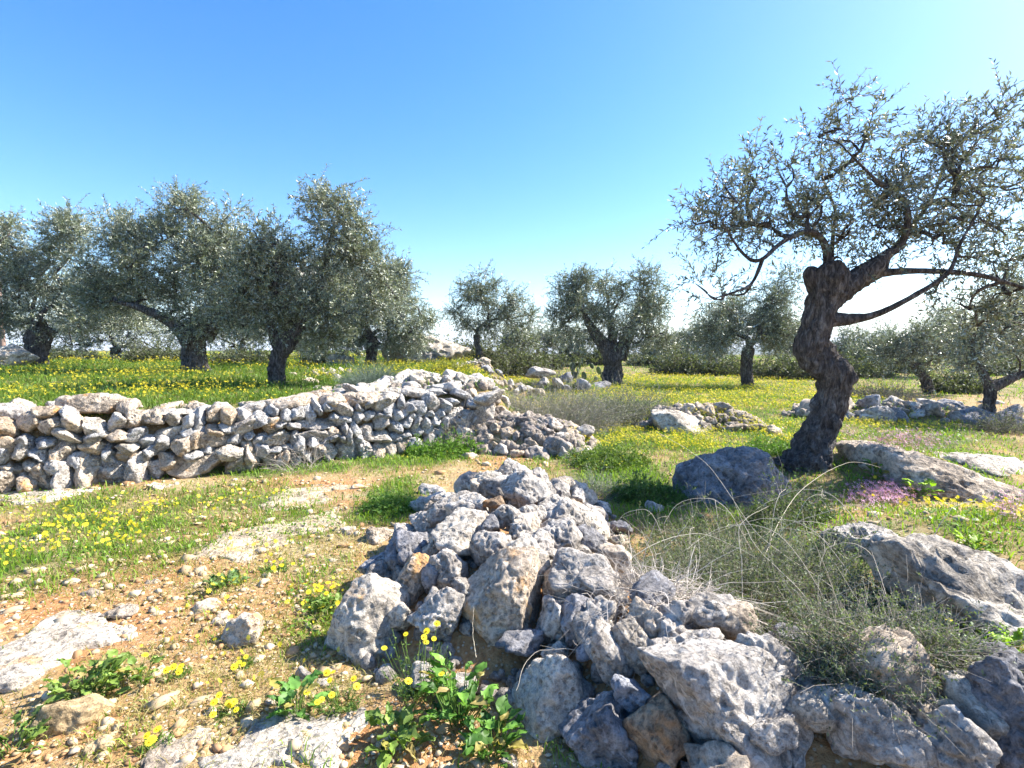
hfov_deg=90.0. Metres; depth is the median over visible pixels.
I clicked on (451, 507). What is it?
stone
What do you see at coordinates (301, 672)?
stone
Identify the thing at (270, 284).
olive tree
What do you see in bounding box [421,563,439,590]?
stone
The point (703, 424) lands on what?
stone
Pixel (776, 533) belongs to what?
dry thistle
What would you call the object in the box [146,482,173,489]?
stone
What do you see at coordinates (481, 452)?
stone
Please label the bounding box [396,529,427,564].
stone
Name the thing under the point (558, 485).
stone
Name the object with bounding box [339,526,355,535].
stone
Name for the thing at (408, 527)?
stone
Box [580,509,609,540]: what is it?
stone
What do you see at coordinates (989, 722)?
stone
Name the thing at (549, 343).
olive tree
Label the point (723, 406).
stone
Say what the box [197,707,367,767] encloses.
bedrock slab
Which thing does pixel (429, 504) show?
stone
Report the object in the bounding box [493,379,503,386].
stone
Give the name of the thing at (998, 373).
bush
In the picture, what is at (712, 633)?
stone
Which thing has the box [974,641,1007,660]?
stone
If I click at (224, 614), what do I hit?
stone
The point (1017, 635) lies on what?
leafy weed
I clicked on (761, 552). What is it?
dry thistle
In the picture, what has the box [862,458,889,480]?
leafy weed
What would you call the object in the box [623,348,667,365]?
bush
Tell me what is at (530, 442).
stone
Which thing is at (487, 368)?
stone
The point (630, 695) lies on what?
stone
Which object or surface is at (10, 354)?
boulder
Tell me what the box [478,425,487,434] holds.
stone
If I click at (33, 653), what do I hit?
bedrock slab
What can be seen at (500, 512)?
stone
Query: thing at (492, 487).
stone
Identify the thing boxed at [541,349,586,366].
bush
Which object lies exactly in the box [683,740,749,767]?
stone
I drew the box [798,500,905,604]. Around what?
dry thistle
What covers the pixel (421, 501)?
stone
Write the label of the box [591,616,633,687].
stone
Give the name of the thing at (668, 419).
boulder
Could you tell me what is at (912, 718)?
stone
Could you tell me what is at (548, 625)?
stone
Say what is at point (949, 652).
shrub
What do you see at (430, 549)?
stone
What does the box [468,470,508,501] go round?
stone
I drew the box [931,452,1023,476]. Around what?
boulder
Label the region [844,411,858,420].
stone
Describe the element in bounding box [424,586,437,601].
stone
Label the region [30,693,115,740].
stone
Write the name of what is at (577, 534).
stone
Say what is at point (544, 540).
stone
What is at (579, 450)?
stone
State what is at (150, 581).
stone
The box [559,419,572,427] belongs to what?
stone
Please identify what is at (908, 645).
stone
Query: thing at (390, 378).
stone
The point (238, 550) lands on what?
bedrock slab
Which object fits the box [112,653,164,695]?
leafy weed
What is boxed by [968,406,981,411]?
stone
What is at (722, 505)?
dry thistle
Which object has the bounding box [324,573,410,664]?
boulder
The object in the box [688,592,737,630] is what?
stone
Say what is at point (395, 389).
stone
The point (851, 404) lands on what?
stone
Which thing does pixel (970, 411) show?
boulder
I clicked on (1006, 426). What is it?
dry brush
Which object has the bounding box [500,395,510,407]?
stone
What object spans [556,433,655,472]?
green clump
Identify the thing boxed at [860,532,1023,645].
boulder
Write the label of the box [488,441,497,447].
stone
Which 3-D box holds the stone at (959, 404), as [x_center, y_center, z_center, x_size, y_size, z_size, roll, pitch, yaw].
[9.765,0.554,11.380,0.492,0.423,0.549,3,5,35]
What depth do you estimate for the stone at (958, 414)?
10.78 m
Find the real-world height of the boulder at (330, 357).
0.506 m
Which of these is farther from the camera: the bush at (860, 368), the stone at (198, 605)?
the bush at (860, 368)
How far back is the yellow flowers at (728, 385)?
9.82 m
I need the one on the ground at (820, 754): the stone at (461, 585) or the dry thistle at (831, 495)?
the dry thistle at (831, 495)
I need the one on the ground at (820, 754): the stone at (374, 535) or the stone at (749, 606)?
the stone at (374, 535)
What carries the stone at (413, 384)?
on the dry stone wall
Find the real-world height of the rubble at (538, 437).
1.349 m
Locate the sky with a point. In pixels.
(533, 138)
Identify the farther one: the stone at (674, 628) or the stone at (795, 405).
the stone at (795, 405)
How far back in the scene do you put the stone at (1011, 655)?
1.72 m
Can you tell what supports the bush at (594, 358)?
on the ground at (820, 754)
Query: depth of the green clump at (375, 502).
4.99 m
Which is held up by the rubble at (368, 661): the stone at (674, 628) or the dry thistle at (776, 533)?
the stone at (674, 628)
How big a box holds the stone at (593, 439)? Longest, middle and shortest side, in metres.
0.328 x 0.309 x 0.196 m
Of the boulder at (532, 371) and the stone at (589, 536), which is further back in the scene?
the boulder at (532, 371)
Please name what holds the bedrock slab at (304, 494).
on the ground at (820, 754)
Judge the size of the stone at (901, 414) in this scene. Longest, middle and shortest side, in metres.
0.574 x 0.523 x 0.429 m
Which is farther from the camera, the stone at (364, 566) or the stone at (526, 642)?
the stone at (364, 566)
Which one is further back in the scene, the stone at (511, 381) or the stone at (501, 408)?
the stone at (511, 381)
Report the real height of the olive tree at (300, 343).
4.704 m
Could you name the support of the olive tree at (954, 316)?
on the ground at (820, 754)
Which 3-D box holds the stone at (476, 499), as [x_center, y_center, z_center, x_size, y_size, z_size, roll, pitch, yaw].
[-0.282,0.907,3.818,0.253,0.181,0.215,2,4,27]
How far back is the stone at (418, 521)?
3.99 m
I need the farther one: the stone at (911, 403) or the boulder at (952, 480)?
the stone at (911, 403)
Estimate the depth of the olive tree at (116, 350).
26.44 m
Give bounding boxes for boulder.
[0,343,39,367]
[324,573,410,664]
[325,354,353,365]
[406,586,464,640]
[461,546,540,645]
[473,389,504,405]
[474,403,494,422]
[511,653,585,742]
[525,366,555,377]
[637,638,813,767]
[651,409,707,433]
[672,446,791,504]
[734,631,816,686]
[816,682,938,767]
[820,521,897,554]
[835,440,1023,502]
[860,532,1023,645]
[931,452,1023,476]
[958,408,1011,424]
[965,655,1023,767]
[977,400,1004,403]
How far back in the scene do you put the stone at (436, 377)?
9.06 m
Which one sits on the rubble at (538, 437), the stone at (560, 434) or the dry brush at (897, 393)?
the stone at (560, 434)
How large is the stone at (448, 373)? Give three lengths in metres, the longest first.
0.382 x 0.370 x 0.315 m
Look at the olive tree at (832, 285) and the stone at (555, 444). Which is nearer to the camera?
the olive tree at (832, 285)
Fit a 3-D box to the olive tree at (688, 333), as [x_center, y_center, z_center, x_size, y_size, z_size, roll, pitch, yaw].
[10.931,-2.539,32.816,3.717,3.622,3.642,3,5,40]
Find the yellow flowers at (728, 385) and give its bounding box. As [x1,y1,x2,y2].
[0,351,1023,692]
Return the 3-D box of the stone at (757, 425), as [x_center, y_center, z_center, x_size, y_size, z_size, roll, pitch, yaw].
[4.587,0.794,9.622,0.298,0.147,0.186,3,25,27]
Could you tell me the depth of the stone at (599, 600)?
2.38 m
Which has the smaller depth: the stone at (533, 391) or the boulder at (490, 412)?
the boulder at (490, 412)
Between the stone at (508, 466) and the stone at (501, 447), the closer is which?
the stone at (508, 466)
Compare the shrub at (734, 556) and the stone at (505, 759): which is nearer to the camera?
the stone at (505, 759)
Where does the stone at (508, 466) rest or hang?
on the rubble at (368, 661)
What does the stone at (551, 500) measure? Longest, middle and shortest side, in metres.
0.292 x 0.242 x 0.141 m
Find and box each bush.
[5,340,73,354]
[49,349,107,361]
[108,339,180,362]
[208,339,271,365]
[296,347,355,365]
[331,351,412,388]
[428,352,473,372]
[431,324,517,374]
[465,327,589,378]
[529,347,569,369]
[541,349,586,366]
[568,343,602,365]
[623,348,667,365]
[634,333,720,375]
[682,348,753,375]
[737,345,811,379]
[799,367,857,379]
[837,338,936,378]
[887,359,938,373]
[911,367,1013,394]
[967,351,1023,375]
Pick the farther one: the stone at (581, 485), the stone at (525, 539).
the stone at (581, 485)
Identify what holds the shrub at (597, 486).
on the ground at (820, 754)
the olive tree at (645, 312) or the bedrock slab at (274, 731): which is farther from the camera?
the olive tree at (645, 312)
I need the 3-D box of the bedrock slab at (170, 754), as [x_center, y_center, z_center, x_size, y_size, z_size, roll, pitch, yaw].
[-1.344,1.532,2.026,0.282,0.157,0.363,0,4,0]
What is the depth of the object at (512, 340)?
27.57 m
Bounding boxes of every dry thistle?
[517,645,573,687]
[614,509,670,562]
[617,533,754,570]
[632,566,809,627]
[657,432,879,624]
[660,494,757,563]
[675,481,727,557]
[684,519,832,612]
[705,516,863,593]
[731,492,804,595]
[738,479,789,568]
[738,506,767,600]
[756,478,864,537]
[756,505,832,561]
[759,517,840,554]
[761,462,880,568]
[776,527,855,551]
[783,489,839,555]
[791,537,901,607]
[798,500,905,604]
[934,496,974,534]
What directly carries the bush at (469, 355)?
on the ground at (820, 754)
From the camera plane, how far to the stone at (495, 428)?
8.02 m
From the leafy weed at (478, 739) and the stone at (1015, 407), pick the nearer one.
the leafy weed at (478, 739)
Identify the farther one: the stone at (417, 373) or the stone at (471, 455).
the stone at (417, 373)
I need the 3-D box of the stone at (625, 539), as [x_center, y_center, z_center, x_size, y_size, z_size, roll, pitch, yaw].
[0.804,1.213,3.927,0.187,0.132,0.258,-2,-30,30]
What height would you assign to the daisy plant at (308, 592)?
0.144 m
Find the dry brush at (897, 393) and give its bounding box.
[850,371,937,400]
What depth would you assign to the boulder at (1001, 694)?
1.56 m
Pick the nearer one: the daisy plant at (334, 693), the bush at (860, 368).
the daisy plant at (334, 693)
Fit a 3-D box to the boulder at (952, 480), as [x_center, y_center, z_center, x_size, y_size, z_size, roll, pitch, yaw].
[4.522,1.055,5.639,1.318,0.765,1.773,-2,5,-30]
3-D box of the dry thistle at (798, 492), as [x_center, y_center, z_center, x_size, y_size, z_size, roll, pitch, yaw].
[2.309,0.917,3.909,2.117,0.435,0.223,-3,5,-38]
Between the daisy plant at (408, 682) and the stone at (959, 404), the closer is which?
the daisy plant at (408, 682)
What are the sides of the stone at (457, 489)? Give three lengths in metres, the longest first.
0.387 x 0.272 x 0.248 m
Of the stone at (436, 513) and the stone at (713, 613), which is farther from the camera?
the stone at (436, 513)
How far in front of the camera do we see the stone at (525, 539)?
2.88 m
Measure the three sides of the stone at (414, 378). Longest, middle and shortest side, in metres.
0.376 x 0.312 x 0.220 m
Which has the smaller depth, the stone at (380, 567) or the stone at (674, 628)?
the stone at (674, 628)
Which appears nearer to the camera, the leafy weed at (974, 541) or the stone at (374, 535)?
the leafy weed at (974, 541)
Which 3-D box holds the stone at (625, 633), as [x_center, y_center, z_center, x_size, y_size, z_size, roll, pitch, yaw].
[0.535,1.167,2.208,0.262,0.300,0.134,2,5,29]
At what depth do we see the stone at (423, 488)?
5.59 m
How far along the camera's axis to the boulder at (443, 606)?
2.60 m
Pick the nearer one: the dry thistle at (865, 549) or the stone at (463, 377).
the dry thistle at (865, 549)
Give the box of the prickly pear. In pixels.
[570,362,602,381]
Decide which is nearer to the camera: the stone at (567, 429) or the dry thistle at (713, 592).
the dry thistle at (713, 592)
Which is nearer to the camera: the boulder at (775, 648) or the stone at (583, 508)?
the boulder at (775, 648)
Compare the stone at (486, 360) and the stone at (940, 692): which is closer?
the stone at (940, 692)
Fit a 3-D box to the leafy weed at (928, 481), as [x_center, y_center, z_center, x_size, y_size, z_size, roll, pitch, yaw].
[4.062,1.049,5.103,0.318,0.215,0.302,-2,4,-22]
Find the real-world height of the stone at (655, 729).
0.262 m
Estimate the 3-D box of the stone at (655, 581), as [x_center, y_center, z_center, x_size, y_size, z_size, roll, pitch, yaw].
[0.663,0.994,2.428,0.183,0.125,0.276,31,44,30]
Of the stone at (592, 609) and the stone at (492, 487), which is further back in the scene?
the stone at (492, 487)
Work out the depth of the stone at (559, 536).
3.06 m
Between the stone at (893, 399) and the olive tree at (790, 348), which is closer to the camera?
the stone at (893, 399)
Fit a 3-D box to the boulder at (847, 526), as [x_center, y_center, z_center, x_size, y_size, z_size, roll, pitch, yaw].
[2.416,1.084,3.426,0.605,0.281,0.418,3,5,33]
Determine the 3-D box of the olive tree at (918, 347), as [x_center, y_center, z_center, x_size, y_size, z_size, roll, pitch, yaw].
[13.201,-1.139,16.389,4.256,3.131,2.546,0,4,0]
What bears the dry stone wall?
on the ground at (820, 754)
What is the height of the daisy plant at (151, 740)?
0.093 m
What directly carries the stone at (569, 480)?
on the rubble at (368, 661)
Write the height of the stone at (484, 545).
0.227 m
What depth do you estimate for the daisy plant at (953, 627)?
2.37 m
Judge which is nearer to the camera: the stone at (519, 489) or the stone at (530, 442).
the stone at (519, 489)
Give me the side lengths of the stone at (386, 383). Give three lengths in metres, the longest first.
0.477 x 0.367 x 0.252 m
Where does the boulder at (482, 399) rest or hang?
on the dry stone wall
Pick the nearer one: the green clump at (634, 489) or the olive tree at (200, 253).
the green clump at (634, 489)
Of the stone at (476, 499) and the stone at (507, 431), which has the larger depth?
the stone at (507, 431)
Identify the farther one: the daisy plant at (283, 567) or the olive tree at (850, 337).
the olive tree at (850, 337)
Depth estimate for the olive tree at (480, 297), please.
20.68 m
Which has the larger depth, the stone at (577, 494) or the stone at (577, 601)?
the stone at (577, 494)
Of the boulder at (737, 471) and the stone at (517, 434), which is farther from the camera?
the stone at (517, 434)
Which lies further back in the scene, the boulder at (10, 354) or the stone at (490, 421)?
the boulder at (10, 354)
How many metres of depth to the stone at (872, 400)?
11.18 m
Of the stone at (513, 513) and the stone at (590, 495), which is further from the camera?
the stone at (590, 495)
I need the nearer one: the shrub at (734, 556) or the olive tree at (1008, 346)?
the shrub at (734, 556)
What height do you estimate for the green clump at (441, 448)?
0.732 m
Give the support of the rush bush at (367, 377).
on the ground at (820, 754)
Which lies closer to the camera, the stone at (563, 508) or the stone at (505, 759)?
the stone at (505, 759)
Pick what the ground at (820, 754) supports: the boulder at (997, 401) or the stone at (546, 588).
the boulder at (997, 401)
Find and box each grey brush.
[256,432,337,474]
[432,392,506,442]
[474,356,649,436]
[523,361,592,386]
[570,370,700,427]
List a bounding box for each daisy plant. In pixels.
[132,725,177,756]
[160,663,192,683]
[209,691,247,725]
[231,655,259,669]
[257,557,294,574]
[304,581,337,611]
[304,669,364,719]
[381,621,454,708]
[943,620,959,638]
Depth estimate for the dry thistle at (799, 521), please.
3.31 m
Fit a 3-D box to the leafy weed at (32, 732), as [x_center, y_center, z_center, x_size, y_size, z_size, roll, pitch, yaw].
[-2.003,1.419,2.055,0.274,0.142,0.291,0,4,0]
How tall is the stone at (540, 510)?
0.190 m
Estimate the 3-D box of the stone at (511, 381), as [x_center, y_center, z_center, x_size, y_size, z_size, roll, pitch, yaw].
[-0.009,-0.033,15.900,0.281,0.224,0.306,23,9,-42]
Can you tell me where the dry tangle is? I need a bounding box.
[538,504,791,677]
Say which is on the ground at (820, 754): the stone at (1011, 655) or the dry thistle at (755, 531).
the dry thistle at (755, 531)
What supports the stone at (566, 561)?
on the stone at (546, 588)
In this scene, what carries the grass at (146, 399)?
on the ground at (820, 754)
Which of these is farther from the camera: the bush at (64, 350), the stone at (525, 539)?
the bush at (64, 350)
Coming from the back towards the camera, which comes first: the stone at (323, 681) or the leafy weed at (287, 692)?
the stone at (323, 681)
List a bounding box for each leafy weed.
[0,700,53,758]
[39,648,131,702]
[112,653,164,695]
[202,569,250,590]
[266,669,332,720]
[311,591,342,613]
[364,701,435,767]
[415,651,497,728]
[457,694,528,767]
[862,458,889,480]
[901,478,943,498]
[949,528,1004,553]
[986,622,1023,652]
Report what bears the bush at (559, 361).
on the ground at (820, 754)
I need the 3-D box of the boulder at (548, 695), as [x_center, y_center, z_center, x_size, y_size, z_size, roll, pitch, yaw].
[0.192,1.418,2.255,0.482,0.530,0.316,-1,4,-19]
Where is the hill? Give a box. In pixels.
[505,341,999,354]
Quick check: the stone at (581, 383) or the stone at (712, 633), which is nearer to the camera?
the stone at (712, 633)
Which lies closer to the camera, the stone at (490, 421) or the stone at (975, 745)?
the stone at (975, 745)
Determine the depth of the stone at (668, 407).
10.20 m
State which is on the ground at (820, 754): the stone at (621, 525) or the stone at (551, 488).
the stone at (621, 525)
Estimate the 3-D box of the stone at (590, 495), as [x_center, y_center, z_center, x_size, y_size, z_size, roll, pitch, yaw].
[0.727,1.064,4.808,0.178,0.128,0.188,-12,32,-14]
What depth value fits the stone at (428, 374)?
9.35 m
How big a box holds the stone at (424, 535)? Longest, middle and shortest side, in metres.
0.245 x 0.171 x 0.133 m
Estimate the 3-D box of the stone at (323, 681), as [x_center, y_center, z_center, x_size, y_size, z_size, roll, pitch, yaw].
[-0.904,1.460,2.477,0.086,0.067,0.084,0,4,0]
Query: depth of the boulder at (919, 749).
1.63 m
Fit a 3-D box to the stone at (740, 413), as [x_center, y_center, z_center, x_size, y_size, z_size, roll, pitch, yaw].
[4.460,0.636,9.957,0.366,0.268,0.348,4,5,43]
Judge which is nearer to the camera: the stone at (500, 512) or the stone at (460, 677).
the stone at (460, 677)
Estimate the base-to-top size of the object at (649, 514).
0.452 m
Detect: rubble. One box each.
[359,488,972,767]
[372,358,1000,456]
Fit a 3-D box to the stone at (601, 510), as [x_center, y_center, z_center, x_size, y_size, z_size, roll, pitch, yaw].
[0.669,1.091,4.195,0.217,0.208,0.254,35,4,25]
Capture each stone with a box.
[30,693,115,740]
[79,588,103,595]
[82,734,114,759]
[98,603,138,618]
[145,579,159,583]
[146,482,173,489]
[192,597,220,614]
[210,610,232,625]
[220,612,263,647]
[264,694,275,705]
[295,666,310,680]
[316,678,328,687]
[320,386,331,390]
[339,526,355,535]
[351,483,363,488]
[356,382,383,393]
[358,552,384,573]
[364,557,392,579]
[366,526,393,544]
[373,375,393,382]
[375,377,390,387]
[380,387,406,395]
[384,527,410,569]
[388,602,412,630]
[390,369,412,383]
[394,523,416,531]
[395,552,428,603]
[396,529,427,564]
[401,381,420,387]
[408,491,442,511]
[409,374,425,382]
[409,511,431,531]
[409,661,433,688]
[412,369,424,377]
[417,531,428,542]
[418,483,445,494]
[421,371,440,377]
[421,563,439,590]
[422,540,439,556]
[423,500,433,510]
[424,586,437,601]
[426,490,469,527]
[428,548,468,587]
[429,492,455,502]
[429,507,488,556]
[430,374,442,383]
[434,672,477,711]
[440,492,450,497]
[442,370,455,377]
[442,380,461,391]
[443,375,451,381]
[444,500,487,515]
[452,577,469,599]
[453,485,460,492]
[454,471,477,489]
[455,373,473,383]
[456,424,474,436]
[459,453,477,458]
[459,492,487,510]
[465,388,477,397]
[468,377,487,384]
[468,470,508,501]
[469,530,512,565]
[470,478,483,496]
[472,373,484,377]
[476,444,487,454]
[476,514,499,532]
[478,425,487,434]
[479,435,489,444]
[480,357,490,364]
[481,364,494,372]
[483,474,507,499]
[483,495,504,508]
[486,420,495,427]
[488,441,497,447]
[489,422,500,433]
[489,504,514,528]
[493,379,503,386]
[494,405,507,411]
[494,410,510,420]
[494,443,508,453]
[495,628,543,656]
[496,458,532,474]
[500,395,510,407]
[500,426,513,437]
[500,470,548,508]
[500,753,517,767]
[506,416,517,421]
[506,506,524,529]
[506,533,550,584]
[507,379,513,385]
[509,512,539,538]
[509,522,533,539]
[510,449,524,456]
[512,431,521,438]
[516,416,536,424]
[519,504,546,523]
[520,421,540,432]
[524,410,535,416]
[526,445,550,459]
[527,439,536,445]
[529,388,544,396]
[531,467,548,479]
[531,528,556,564]
[535,491,566,510]
[535,594,564,643]
[536,381,547,387]
[538,517,575,548]
[540,518,582,549]
[540,640,568,657]
[541,506,555,522]
[542,568,567,602]
[543,435,573,455]
[543,478,555,493]
[544,416,563,431]
[544,427,555,434]
[548,547,612,596]
[550,476,575,487]
[551,378,563,387]
[553,480,569,493]
[553,498,583,526]
[555,431,564,437]
[558,446,570,458]
[558,486,570,497]
[558,690,638,767]
[559,372,572,382]
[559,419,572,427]
[559,427,573,432]
[560,593,593,650]
[561,496,579,511]
[570,480,587,490]
[570,486,585,503]
[571,447,588,454]
[572,599,613,663]
[575,378,590,391]
[576,424,594,436]
[576,643,590,661]
[577,524,607,552]
[578,504,590,512]
[578,553,625,604]
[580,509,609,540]
[582,595,619,623]
[583,488,597,504]
[584,504,605,518]
[588,436,599,444]
[591,381,610,389]
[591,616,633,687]
[593,500,611,515]
[595,543,631,574]
[608,534,628,549]
[610,520,632,534]
[610,618,650,675]
[611,674,651,716]
[622,691,692,767]
[624,596,663,638]
[629,570,675,606]
[634,421,646,428]
[645,500,663,511]
[650,405,661,412]
[650,628,723,645]
[655,600,694,629]
[657,616,688,637]
[661,406,675,410]
[675,709,688,732]
[681,403,694,413]
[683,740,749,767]
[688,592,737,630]
[694,401,703,411]
[699,421,710,428]
[703,404,714,415]
[713,402,731,411]
[717,604,757,639]
[725,422,742,431]
[733,409,747,418]
[734,599,754,614]
[738,599,780,625]
[749,423,764,429]
[750,709,798,755]
[765,425,781,434]
[768,622,801,648]
[786,683,836,732]
[792,403,799,408]
[795,399,809,415]
[808,623,937,710]
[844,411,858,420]
[848,398,854,410]
[856,406,897,422]
[859,394,880,407]
[882,395,902,404]
[892,407,908,422]
[895,703,939,767]
[906,401,922,408]
[907,697,954,722]
[909,408,925,417]
[915,705,1002,767]
[916,398,942,404]
[921,403,942,416]
[929,654,942,697]
[937,399,965,409]
[940,669,1009,742]
[946,411,963,419]
[949,407,961,411]
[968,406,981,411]
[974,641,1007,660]
[980,647,1023,675]
[998,411,1023,424]
[999,404,1023,416]
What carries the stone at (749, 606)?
on the rubble at (368, 661)
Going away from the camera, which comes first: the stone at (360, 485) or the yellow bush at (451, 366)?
the stone at (360, 485)
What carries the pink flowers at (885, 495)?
on the ground at (820, 754)
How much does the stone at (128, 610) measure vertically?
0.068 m
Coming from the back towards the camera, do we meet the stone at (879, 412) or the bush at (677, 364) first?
the bush at (677, 364)
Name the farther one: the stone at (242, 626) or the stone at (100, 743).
the stone at (242, 626)
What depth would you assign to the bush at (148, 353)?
21.71 m
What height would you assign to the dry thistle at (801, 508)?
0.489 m
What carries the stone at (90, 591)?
on the ground at (820, 754)
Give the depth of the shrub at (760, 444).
6.66 m
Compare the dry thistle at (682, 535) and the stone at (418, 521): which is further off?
the stone at (418, 521)
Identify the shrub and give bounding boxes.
[564,455,628,502]
[596,481,925,637]
[636,506,771,561]
[714,449,856,536]
[737,542,1023,765]
[744,427,790,456]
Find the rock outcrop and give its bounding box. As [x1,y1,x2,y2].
[381,335,470,363]
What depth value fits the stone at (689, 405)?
10.08 m
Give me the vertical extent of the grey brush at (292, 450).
0.844 m
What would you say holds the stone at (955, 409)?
on the boulder at (970, 411)
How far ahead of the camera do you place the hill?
1845.22 m
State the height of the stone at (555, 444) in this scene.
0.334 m
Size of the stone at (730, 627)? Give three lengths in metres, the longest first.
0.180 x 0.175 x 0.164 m
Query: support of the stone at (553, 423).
on the rubble at (538, 437)
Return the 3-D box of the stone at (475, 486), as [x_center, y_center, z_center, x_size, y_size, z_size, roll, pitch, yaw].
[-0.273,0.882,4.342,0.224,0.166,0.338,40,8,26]
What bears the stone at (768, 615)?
on the ground at (820, 754)
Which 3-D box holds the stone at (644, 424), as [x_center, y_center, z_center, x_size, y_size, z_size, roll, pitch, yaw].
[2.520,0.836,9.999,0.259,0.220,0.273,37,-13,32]
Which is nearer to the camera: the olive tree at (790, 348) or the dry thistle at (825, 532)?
the dry thistle at (825, 532)
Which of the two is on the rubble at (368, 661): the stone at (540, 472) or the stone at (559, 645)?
the stone at (559, 645)
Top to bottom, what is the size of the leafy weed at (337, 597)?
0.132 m
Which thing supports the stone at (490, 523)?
on the rubble at (368, 661)
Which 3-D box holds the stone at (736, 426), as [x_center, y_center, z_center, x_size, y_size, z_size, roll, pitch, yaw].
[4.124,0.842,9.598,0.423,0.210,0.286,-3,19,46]
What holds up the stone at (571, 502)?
on the stone at (551, 500)
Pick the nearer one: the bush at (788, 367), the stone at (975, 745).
the stone at (975, 745)
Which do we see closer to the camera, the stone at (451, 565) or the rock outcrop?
the stone at (451, 565)
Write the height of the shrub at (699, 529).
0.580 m
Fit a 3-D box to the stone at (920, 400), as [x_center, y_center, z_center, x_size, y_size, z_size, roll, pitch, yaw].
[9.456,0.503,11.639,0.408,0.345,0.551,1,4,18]
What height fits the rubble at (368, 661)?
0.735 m
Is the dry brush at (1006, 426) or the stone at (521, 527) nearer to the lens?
the stone at (521, 527)
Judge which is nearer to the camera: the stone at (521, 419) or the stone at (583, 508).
the stone at (583, 508)
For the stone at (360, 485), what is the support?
on the ground at (820, 754)
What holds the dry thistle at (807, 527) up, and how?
on the shrub at (734, 556)
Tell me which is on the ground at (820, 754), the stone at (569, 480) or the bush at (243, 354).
the bush at (243, 354)
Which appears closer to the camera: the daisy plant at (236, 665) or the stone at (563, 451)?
the daisy plant at (236, 665)
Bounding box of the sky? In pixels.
[0,0,1023,351]
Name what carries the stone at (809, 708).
on the boulder at (731, 692)
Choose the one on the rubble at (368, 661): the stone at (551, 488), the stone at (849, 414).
the stone at (551, 488)
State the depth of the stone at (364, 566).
3.48 m
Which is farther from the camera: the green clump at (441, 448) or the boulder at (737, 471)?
the green clump at (441, 448)
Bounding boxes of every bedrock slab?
[0,487,100,504]
[0,610,137,693]
[139,726,214,767]
[184,506,345,562]
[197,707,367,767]
[258,483,371,511]
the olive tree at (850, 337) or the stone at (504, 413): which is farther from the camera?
the olive tree at (850, 337)
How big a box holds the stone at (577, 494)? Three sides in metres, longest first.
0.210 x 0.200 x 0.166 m
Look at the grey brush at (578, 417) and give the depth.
9.74 m
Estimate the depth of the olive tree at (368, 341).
18.57 m
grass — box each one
[0,349,1023,767]
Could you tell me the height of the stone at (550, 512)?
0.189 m
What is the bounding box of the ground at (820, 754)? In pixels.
[0,350,1023,767]
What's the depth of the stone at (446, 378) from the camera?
9.05 m
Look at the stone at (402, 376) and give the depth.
8.94 m
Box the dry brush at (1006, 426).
[959,394,1023,434]
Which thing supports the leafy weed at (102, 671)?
on the ground at (820, 754)
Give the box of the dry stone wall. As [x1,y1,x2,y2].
[0,383,485,493]
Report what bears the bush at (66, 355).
on the ground at (820, 754)
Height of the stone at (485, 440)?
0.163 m
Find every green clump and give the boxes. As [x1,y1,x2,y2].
[354,488,415,515]
[399,424,485,458]
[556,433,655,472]
[606,463,697,507]
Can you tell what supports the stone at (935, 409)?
on the ground at (820, 754)
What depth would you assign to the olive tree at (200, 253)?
14.44 m
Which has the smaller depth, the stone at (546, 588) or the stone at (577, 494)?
the stone at (546, 588)
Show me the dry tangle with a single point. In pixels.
(632, 572)
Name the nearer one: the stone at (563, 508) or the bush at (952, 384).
the stone at (563, 508)
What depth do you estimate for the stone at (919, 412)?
10.92 m
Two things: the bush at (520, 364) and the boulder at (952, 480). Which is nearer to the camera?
the boulder at (952, 480)
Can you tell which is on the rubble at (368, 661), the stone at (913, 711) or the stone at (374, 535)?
the stone at (913, 711)
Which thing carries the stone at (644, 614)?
on the ground at (820, 754)
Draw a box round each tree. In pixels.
[0,193,159,366]
[0,217,5,346]
[12,281,192,359]
[39,174,298,372]
[184,162,428,384]
[184,294,325,358]
[292,243,451,364]
[436,259,547,359]
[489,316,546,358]
[525,320,572,355]
[538,254,685,385]
[555,322,600,358]
[637,337,674,356]
[642,58,1023,472]
[651,318,705,361]
[671,255,834,386]
[685,318,744,363]
[757,315,799,361]
[831,323,870,360]
[842,316,928,365]
[853,303,1004,393]
[918,296,1005,375]
[921,257,1023,413]
[983,322,1023,361]
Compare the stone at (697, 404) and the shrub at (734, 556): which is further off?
the stone at (697, 404)
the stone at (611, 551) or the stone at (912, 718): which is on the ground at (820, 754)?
the stone at (611, 551)
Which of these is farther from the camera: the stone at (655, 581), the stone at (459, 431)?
the stone at (459, 431)
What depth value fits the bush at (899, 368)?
26.69 m
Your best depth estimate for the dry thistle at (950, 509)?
3.12 m
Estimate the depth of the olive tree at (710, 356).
29.63 m
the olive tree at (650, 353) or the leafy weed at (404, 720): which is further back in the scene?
the olive tree at (650, 353)
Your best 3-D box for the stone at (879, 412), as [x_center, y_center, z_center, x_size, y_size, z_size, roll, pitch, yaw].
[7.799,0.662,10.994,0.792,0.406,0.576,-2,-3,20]
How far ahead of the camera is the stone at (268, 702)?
2.32 m
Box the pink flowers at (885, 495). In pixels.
[839,420,1023,525]
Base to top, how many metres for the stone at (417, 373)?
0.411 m
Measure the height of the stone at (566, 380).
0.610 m

